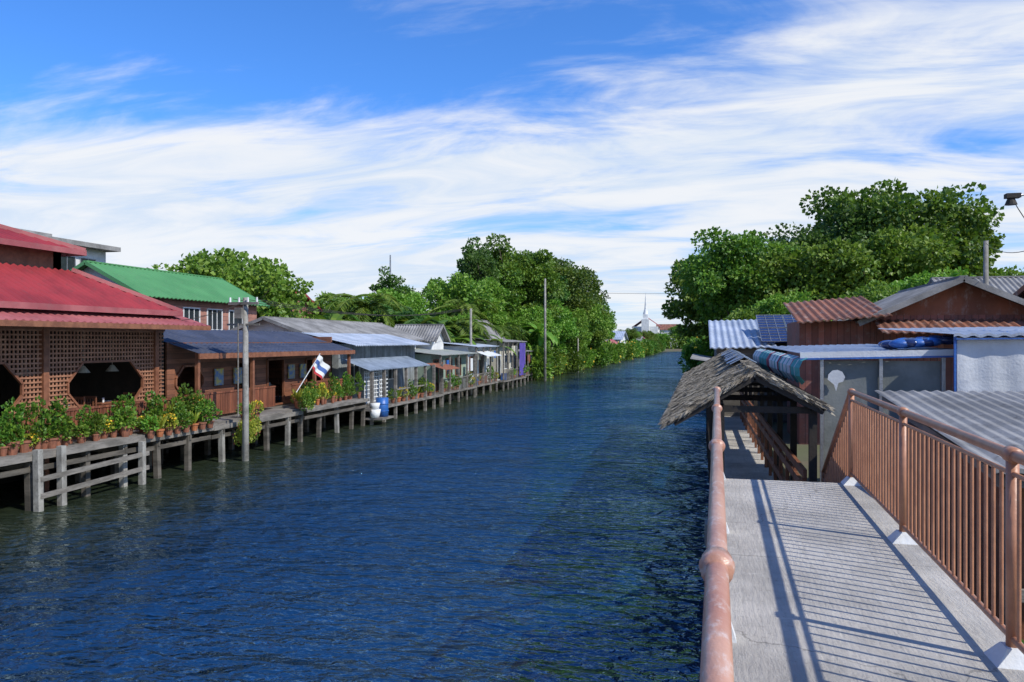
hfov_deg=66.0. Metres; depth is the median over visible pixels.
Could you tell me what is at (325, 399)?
potted plant
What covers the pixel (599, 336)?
leafy tree
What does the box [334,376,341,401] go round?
potted plant
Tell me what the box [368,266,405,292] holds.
casuarina tree
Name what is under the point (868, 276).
rain tree
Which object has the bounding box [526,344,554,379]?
bank shrub
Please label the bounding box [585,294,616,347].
leafy tree
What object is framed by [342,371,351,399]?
potted plant
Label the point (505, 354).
window frames
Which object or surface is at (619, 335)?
roof
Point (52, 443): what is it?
potted plant
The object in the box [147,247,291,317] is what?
sparse tree
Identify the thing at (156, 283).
roof
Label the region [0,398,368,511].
timber pier
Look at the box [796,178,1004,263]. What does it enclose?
rain tree
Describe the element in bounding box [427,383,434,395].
potted plant
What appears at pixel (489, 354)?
sheet awning
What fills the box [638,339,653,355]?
bank shrub
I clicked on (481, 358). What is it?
windows
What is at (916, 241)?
rain tree
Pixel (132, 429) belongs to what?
potted plant
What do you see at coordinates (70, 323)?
riverside restaurant
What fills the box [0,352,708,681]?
canal water
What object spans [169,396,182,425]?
potted plant
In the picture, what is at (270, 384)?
wooden table
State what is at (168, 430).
potted plant
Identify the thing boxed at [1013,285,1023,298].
roof
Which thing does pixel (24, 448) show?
potted plant
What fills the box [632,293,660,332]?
white temple
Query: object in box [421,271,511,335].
leafy tree
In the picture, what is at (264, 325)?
gables
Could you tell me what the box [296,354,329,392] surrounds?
flag on pole
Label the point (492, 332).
roof
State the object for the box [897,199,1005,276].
rain tree
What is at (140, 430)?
potted plant
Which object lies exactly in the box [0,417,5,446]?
potted plant
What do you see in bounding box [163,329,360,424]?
wooden annex
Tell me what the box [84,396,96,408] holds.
wooden chair
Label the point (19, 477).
retaining wall
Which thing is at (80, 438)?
potted plant
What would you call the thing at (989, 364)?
shed
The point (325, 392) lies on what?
potted plant
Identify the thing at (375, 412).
laundry basket stack
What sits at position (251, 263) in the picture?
sparse tree
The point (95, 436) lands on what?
potted plant
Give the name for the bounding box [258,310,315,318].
walls
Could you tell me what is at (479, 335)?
banana plant
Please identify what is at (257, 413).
potted plant
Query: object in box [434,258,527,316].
leafy tree
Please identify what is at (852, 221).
rain tree
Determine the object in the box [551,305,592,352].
leafy tree
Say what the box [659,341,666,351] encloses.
bank shrub
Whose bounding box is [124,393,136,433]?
potted plant
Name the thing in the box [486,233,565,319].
leafy tree
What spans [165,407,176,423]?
potted plant
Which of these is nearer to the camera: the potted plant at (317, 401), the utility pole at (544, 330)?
the potted plant at (317, 401)
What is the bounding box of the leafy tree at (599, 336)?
[565,309,609,348]
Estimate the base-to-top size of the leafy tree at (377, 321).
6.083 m
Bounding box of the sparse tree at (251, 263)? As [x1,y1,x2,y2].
[184,248,295,292]
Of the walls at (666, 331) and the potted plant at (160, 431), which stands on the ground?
the walls at (666, 331)
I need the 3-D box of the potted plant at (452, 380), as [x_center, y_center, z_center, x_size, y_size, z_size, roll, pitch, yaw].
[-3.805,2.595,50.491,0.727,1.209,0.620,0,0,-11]
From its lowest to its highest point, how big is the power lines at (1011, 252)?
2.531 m
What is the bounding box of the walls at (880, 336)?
[875,314,1023,391]
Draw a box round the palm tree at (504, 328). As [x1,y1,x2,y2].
[493,323,529,345]
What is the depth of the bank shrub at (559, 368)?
93.40 m
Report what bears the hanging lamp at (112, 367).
hanging from the riverside restaurant
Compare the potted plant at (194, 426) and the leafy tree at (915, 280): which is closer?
the potted plant at (194, 426)
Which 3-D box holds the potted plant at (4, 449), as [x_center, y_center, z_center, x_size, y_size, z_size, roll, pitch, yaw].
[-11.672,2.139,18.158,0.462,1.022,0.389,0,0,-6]
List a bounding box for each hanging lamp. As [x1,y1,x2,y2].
[19,331,32,375]
[77,364,90,372]
[106,362,118,370]
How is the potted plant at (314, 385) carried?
on the wooden annex
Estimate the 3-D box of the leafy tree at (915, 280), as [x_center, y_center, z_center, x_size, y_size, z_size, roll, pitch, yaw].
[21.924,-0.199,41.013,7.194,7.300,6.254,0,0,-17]
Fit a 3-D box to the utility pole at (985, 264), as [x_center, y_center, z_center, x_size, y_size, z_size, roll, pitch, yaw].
[18.925,-0.450,31.465,0.260,7.100,0.247,0,0,13]
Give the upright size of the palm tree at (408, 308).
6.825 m
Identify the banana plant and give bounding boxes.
[295,313,360,321]
[378,316,454,345]
[429,316,486,348]
[454,317,516,355]
[504,322,559,373]
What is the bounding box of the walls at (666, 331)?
[660,330,677,345]
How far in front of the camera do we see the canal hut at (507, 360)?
66.46 m
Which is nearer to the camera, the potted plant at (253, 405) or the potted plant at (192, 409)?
the potted plant at (192, 409)
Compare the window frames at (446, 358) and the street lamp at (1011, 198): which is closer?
the street lamp at (1011, 198)
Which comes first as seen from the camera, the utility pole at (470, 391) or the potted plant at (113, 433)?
the potted plant at (113, 433)
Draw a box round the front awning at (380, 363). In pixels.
[342,356,429,370]
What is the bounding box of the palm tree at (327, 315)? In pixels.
[314,311,363,320]
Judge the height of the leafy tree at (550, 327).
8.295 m
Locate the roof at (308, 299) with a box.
[270,291,324,313]
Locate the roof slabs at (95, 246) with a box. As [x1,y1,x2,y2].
[17,228,120,251]
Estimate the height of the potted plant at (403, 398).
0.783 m
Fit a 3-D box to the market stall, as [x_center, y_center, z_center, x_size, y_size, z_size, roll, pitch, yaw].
[6.699,1.465,15.262,3.619,3.270,7.400,0,0,13]
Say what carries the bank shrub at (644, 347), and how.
in the canal water
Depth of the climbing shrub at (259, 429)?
26.83 m
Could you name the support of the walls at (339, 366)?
on the ground
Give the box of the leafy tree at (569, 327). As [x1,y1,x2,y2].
[541,298,579,353]
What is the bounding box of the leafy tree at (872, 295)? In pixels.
[839,279,913,302]
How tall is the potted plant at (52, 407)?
1.323 m
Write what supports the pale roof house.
on the ground
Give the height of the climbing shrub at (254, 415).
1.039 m
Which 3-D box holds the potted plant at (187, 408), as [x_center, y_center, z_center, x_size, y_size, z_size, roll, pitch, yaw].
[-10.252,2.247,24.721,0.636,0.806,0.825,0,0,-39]
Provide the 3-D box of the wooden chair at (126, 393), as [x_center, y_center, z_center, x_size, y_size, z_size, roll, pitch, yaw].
[-12.519,2.160,25.505,0.460,0.980,0.440,0,0,13]
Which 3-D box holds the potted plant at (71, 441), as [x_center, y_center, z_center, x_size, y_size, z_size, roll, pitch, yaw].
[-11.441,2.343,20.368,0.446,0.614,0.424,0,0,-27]
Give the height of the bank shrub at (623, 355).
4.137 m
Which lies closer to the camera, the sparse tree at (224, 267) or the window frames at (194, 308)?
the window frames at (194, 308)
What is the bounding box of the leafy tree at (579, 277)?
[551,257,603,313]
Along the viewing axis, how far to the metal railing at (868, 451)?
5.17 m
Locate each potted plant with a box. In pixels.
[0,397,25,454]
[0,401,38,452]
[0,412,17,455]
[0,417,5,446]
[1,425,25,453]
[24,433,38,451]
[29,395,51,449]
[30,422,55,448]
[40,403,68,448]
[47,395,68,445]
[57,414,83,445]
[68,422,76,443]
[72,423,90,443]
[75,404,94,441]
[85,413,106,438]
[87,411,105,439]
[88,411,103,440]
[97,419,114,438]
[104,395,130,435]
[104,416,122,437]
[114,406,137,436]
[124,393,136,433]
[125,419,137,434]
[135,415,155,433]
[136,416,150,432]
[140,416,159,438]
[141,390,162,421]
[143,407,162,429]
[149,394,169,424]
[153,415,166,436]
[162,413,178,434]
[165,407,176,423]
[166,403,173,426]
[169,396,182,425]
[173,401,190,433]
[177,383,198,424]
[179,410,194,431]
[180,400,195,424]
[186,404,200,418]
[187,411,200,430]
[193,390,207,422]
[195,399,211,429]
[202,399,222,427]
[236,403,251,417]
[249,402,255,417]
[252,400,263,416]
[290,394,301,407]
[292,389,303,408]
[300,381,310,406]
[308,379,319,405]
[316,386,333,402]
[316,388,320,404]
[318,382,326,404]
[321,389,329,403]
[327,372,335,402]
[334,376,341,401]
[334,387,344,400]
[341,383,348,399]
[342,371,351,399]
[345,375,354,398]
[354,371,364,397]
[387,388,398,402]
[397,389,402,401]
[400,387,408,400]
[408,379,415,399]
[408,387,417,398]
[418,377,426,397]
[421,379,433,394]
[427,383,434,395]
[443,380,447,391]
[447,372,457,388]
[465,371,473,386]
[486,365,493,381]
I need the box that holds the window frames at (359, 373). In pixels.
[354,365,393,383]
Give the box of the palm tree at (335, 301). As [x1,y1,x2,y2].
[306,293,381,319]
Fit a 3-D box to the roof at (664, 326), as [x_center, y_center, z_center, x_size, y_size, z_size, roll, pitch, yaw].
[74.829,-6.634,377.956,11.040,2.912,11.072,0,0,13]
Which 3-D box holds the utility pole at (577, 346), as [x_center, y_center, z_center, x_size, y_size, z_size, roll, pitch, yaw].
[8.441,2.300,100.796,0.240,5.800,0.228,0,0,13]
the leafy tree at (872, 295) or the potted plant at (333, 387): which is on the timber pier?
the potted plant at (333, 387)
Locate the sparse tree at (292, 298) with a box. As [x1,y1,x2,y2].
[242,277,320,318]
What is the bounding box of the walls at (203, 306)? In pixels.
[153,297,256,329]
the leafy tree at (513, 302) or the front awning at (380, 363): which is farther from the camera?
the leafy tree at (513, 302)
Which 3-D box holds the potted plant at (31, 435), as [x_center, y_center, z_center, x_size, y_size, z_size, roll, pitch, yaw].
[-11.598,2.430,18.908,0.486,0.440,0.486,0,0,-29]
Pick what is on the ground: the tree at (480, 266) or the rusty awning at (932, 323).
the tree at (480, 266)
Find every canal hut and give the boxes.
[415,348,477,405]
[443,342,497,396]
[468,337,526,390]
[510,349,532,382]
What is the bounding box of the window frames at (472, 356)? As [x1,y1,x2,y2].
[469,356,482,382]
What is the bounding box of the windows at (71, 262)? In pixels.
[61,256,94,269]
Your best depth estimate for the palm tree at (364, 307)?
57.16 m
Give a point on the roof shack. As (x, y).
(996, 417)
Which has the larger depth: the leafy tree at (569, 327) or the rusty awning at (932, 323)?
the leafy tree at (569, 327)
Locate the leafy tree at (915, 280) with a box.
[886,266,974,289]
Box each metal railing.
[699,386,736,681]
[821,388,1023,669]
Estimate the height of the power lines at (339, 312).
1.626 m
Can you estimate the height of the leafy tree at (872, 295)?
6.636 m
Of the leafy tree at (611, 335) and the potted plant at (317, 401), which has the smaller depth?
the potted plant at (317, 401)
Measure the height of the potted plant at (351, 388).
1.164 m
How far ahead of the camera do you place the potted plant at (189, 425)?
23.90 m
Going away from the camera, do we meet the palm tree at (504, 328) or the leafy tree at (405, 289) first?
the palm tree at (504, 328)
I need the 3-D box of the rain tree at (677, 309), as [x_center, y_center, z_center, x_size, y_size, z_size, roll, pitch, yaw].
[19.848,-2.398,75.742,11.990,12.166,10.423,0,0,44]
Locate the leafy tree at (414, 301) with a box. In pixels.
[360,287,429,321]
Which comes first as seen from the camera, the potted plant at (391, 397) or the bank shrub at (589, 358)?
the potted plant at (391, 397)
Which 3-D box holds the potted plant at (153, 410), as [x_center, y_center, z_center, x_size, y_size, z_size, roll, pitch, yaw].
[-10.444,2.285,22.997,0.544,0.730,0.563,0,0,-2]
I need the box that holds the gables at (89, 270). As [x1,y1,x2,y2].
[82,267,120,285]
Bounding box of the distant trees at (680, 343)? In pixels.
[608,330,693,348]
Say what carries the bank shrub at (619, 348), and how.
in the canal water
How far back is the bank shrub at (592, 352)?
117.47 m
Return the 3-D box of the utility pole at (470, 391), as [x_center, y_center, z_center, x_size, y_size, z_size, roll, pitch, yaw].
[-3.042,1.300,58.301,0.240,7.400,0.228,0,0,13]
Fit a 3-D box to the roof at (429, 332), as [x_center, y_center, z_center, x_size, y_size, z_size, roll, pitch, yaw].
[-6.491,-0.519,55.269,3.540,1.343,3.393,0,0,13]
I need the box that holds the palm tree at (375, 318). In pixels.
[369,314,457,342]
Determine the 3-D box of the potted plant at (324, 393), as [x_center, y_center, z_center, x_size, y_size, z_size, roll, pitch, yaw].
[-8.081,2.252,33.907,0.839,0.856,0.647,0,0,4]
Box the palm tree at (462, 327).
[444,317,499,344]
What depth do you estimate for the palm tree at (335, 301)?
60.85 m
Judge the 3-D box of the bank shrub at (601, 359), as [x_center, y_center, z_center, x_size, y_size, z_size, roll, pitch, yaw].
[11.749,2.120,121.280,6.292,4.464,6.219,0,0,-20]
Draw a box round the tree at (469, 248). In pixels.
[456,236,500,289]
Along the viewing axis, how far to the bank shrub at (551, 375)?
85.05 m
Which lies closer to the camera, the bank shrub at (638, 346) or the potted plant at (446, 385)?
the potted plant at (446, 385)
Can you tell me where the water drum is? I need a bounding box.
[365,397,393,419]
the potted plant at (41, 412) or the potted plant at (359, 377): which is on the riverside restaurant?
the potted plant at (41, 412)
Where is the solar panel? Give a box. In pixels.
[756,315,796,342]
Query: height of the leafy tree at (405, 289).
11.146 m
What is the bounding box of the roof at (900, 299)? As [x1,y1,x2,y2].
[833,275,1023,325]
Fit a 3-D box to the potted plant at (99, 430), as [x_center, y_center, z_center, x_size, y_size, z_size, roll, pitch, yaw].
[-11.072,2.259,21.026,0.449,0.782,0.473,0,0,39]
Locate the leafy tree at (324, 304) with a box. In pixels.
[313,291,358,318]
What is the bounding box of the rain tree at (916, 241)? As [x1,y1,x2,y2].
[843,222,981,288]
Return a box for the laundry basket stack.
[369,403,380,417]
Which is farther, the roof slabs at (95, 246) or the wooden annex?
the roof slabs at (95, 246)
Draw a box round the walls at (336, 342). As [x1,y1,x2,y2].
[332,340,415,352]
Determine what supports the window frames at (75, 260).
attached to the walls at (98, 255)
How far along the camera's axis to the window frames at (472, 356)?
58.07 m
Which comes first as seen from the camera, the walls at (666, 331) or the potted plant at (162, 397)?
the potted plant at (162, 397)
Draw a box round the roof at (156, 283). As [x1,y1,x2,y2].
[70,260,269,307]
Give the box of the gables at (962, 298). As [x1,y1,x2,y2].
[890,282,1023,314]
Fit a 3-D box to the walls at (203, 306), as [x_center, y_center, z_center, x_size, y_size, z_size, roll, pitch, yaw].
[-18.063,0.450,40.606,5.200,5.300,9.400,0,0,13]
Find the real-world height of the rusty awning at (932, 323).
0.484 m
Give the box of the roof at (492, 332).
[473,319,505,338]
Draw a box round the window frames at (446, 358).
[433,358,460,391]
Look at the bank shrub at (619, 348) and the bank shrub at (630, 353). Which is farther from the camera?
the bank shrub at (630, 353)
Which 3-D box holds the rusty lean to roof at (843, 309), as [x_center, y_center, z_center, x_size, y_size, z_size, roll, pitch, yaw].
[10.025,-1.009,24.645,2.554,1.018,4.209,0,0,13]
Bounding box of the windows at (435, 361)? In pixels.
[434,358,460,390]
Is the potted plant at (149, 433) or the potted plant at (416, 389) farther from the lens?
the potted plant at (416, 389)
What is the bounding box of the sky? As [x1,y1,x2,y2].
[0,0,1023,330]
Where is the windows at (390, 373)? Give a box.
[351,363,393,382]
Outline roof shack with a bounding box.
[875,390,1023,640]
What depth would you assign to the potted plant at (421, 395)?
44.60 m
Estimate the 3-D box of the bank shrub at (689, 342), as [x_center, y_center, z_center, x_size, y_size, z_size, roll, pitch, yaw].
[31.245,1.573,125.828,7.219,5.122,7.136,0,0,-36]
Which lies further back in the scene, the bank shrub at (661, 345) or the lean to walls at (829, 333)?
the bank shrub at (661, 345)
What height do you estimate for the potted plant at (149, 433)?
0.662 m
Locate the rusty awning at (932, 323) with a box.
[873,318,1023,333]
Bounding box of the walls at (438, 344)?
[416,338,442,349]
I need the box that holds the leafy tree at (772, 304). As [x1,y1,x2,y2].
[751,289,832,328]
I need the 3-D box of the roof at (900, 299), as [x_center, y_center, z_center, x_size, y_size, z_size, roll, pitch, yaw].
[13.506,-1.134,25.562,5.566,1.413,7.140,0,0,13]
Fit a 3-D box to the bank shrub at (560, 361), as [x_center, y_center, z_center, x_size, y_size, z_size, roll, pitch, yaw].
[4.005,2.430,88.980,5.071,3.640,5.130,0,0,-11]
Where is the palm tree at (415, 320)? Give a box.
[379,311,449,345]
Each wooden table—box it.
[79,398,125,404]
[269,382,281,385]
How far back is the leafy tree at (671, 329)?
314.30 m
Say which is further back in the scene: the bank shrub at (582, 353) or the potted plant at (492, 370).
the bank shrub at (582, 353)
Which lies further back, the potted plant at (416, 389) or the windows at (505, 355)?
the windows at (505, 355)
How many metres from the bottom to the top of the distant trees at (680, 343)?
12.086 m
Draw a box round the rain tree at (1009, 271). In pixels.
[989,265,1023,275]
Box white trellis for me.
[364,370,387,403]
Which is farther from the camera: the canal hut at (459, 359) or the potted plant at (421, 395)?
the canal hut at (459, 359)
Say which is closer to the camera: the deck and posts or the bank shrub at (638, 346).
the deck and posts
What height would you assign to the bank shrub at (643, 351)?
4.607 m
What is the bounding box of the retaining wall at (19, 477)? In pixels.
[0,418,294,483]
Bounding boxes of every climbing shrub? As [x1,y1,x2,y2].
[233,418,257,446]
[237,416,261,443]
[249,412,261,441]
[298,385,318,410]
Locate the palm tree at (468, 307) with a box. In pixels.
[424,299,499,324]
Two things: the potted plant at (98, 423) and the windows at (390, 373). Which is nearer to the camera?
the potted plant at (98, 423)
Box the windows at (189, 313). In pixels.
[184,308,241,329]
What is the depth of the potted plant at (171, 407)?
23.91 m
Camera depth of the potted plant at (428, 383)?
45.20 m
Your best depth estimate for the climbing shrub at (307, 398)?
30.68 m
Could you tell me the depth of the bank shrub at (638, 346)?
187.02 m
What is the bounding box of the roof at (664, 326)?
[656,324,677,329]
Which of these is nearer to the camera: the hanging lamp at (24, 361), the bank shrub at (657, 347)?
the hanging lamp at (24, 361)
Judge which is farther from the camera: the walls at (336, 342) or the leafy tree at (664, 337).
the leafy tree at (664, 337)
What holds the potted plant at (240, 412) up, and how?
on the timber pier
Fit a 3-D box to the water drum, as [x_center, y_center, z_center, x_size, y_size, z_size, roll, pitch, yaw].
[-6.442,3.250,38.036,1.000,1.000,1.400,0,0,13]
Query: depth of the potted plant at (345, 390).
35.58 m
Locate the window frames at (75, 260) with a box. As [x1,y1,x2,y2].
[67,256,95,269]
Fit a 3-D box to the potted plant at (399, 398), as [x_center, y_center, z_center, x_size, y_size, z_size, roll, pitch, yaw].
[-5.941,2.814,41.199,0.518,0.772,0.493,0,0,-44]
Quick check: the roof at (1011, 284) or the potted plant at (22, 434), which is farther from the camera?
the roof at (1011, 284)
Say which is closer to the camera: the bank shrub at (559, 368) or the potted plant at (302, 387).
the potted plant at (302, 387)
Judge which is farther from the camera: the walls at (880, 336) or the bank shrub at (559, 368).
the bank shrub at (559, 368)
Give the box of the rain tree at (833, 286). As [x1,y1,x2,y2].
[737,237,876,310]
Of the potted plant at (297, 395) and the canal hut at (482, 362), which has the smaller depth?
the potted plant at (297, 395)
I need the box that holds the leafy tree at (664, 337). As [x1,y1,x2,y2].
[658,333,671,343]
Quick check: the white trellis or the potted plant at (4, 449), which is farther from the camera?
the white trellis
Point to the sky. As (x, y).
(330, 140)
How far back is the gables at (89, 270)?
36.00 m
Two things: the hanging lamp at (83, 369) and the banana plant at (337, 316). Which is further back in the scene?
the banana plant at (337, 316)
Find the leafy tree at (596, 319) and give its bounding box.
[565,296,609,346]
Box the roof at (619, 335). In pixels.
[613,331,628,339]
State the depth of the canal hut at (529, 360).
78.06 m
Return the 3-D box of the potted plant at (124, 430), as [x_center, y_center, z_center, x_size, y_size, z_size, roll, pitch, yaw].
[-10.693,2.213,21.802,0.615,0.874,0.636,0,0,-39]
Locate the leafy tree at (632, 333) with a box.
[617,328,640,341]
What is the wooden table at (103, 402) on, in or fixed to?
on the riverside restaurant
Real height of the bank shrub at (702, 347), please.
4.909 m
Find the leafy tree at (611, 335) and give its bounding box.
[593,323,615,345]
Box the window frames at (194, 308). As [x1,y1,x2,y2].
[175,306,242,329]
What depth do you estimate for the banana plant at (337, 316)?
54.04 m
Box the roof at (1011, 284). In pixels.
[928,276,1023,293]
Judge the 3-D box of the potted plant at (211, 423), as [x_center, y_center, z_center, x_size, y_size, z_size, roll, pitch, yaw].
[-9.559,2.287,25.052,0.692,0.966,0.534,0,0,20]
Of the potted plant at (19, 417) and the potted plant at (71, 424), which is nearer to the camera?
the potted plant at (19, 417)
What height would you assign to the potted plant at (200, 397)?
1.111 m
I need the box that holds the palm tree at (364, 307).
[324,293,406,327]
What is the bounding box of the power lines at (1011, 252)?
[987,205,1023,252]
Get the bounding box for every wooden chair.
[72,397,84,404]
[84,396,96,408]
[123,392,134,402]
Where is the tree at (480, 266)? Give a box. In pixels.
[461,242,498,293]
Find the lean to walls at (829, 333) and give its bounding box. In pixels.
[787,321,874,444]
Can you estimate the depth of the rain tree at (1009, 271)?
66.82 m
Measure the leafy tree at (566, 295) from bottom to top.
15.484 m
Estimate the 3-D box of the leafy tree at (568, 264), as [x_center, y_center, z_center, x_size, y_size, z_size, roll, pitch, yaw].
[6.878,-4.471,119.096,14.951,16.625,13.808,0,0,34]
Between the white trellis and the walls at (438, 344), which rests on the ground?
the walls at (438, 344)
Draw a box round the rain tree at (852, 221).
[763,197,897,271]
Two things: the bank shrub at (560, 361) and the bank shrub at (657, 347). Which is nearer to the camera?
the bank shrub at (560, 361)
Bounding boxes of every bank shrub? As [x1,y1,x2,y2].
[522,348,555,378]
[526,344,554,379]
[549,347,565,374]
[552,355,566,374]
[556,348,584,373]
[565,342,589,367]
[583,346,591,365]
[584,348,598,367]
[586,344,611,366]
[603,343,618,362]
[607,340,626,362]
[618,340,637,359]
[620,345,625,360]
[631,342,641,356]
[633,341,645,356]
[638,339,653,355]
[640,343,647,353]
[642,339,656,353]
[645,338,660,353]
[654,338,662,350]
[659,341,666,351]
[677,338,713,373]
[681,335,704,357]
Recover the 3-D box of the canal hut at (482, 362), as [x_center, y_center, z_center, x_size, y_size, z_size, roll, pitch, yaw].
[-3.824,2.713,60.081,4.252,5.374,6.500,0,0,13]
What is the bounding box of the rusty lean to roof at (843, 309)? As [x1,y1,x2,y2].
[783,296,892,323]
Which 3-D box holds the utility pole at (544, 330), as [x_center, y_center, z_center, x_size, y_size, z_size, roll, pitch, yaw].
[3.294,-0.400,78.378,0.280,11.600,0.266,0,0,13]
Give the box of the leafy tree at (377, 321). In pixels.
[368,312,391,322]
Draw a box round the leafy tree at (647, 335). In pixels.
[638,330,654,340]
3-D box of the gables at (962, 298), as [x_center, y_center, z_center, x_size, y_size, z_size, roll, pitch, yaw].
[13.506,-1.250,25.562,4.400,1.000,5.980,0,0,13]
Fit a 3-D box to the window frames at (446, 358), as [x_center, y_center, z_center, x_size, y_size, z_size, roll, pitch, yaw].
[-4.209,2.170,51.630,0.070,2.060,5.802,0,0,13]
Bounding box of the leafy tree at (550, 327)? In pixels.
[506,304,563,348]
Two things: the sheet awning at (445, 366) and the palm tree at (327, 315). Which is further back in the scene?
the palm tree at (327, 315)
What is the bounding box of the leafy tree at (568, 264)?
[552,257,610,310]
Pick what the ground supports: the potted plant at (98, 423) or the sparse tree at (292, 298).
the sparse tree at (292, 298)
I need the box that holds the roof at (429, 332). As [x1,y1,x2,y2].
[394,324,450,342]
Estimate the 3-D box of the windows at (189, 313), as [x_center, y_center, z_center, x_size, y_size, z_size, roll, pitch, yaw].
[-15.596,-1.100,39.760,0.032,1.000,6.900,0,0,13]
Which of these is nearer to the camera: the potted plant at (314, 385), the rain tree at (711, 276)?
the potted plant at (314, 385)
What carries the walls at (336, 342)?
on the ground
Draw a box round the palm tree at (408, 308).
[373,303,422,322]
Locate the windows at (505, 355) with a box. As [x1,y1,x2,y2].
[498,355,513,379]
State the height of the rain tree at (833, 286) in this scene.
11.613 m
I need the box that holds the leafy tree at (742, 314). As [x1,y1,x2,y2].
[722,307,790,327]
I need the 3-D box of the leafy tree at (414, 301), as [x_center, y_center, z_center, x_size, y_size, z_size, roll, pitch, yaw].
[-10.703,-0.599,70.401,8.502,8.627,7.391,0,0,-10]
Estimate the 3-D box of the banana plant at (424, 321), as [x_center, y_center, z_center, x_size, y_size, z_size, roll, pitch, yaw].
[-8.858,0.727,58.545,7.374,5.345,7.435,0,0,-42]
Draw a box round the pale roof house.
[708,319,786,424]
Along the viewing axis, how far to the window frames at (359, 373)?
39.91 m
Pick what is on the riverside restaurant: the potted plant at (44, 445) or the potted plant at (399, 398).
the potted plant at (44, 445)
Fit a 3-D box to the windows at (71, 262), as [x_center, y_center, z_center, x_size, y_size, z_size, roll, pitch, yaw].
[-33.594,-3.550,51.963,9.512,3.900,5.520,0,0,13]
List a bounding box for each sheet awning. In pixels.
[427,362,459,369]
[472,350,501,356]
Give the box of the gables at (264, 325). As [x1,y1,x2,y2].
[240,320,292,331]
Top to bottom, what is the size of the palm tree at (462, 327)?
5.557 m
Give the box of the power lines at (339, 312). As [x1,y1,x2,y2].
[182,298,465,320]
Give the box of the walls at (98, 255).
[76,248,105,264]
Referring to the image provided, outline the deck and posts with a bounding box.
[339,364,443,424]
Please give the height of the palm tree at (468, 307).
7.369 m
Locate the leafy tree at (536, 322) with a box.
[505,315,550,347]
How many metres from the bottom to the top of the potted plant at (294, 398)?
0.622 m
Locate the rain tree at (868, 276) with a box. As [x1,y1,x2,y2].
[808,243,943,299]
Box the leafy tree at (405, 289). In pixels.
[400,284,428,312]
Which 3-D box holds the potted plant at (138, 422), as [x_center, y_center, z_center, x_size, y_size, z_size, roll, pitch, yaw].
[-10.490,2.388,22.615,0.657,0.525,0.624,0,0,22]
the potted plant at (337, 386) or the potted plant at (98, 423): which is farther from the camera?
the potted plant at (337, 386)
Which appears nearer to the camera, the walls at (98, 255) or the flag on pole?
the flag on pole
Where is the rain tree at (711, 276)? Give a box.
[670,226,815,324]
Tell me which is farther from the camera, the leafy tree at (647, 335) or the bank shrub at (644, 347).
the leafy tree at (647, 335)
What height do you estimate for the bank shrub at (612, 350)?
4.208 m
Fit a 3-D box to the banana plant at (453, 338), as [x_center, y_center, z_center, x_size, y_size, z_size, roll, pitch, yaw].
[-6.371,0.727,61.201,7.435,5.345,7.374,0,0,-25]
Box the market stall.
[753,331,1021,481]
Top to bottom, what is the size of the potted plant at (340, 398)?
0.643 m
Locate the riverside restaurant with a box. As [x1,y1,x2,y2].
[0,224,210,491]
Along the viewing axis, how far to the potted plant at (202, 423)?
24.73 m
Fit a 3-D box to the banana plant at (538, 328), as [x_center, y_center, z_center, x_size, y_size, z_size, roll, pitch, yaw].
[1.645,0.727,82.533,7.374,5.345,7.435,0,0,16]
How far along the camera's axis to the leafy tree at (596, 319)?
111.45 m
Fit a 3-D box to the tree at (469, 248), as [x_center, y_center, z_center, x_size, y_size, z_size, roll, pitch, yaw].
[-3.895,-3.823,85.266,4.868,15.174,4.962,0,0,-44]
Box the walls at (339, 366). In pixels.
[332,344,414,399]
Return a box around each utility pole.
[227,297,259,460]
[469,309,471,394]
[544,279,545,380]
[577,337,578,371]
[983,241,988,284]
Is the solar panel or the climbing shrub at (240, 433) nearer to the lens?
the climbing shrub at (240, 433)
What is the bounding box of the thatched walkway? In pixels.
[658,348,834,485]
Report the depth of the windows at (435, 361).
49.63 m
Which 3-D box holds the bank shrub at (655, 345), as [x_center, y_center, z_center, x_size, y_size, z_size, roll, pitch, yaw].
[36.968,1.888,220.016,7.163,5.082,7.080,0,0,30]
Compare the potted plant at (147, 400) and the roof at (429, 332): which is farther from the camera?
the roof at (429, 332)
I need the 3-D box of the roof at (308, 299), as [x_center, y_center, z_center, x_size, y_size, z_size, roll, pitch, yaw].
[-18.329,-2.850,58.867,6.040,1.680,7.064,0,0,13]
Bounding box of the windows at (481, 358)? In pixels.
[470,357,482,380]
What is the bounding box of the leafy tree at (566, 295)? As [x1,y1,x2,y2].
[506,249,570,303]
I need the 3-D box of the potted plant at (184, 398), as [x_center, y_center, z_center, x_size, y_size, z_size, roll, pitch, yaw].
[-10.189,1.974,24.837,0.696,1.351,0.594,0,0,-38]
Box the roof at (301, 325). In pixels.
[230,316,425,341]
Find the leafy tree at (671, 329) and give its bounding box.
[667,324,684,348]
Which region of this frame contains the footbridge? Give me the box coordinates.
[705,416,1023,681]
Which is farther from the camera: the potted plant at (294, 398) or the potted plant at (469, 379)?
the potted plant at (469, 379)
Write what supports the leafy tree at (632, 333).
on the ground
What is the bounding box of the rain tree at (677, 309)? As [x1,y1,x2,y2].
[661,259,723,341]
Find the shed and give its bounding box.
[879,326,1023,391]
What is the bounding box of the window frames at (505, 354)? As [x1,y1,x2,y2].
[499,354,513,379]
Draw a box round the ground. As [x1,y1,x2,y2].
[295,349,819,481]
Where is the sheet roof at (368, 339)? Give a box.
[302,332,429,345]
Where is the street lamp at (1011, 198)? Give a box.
[1004,193,1023,205]

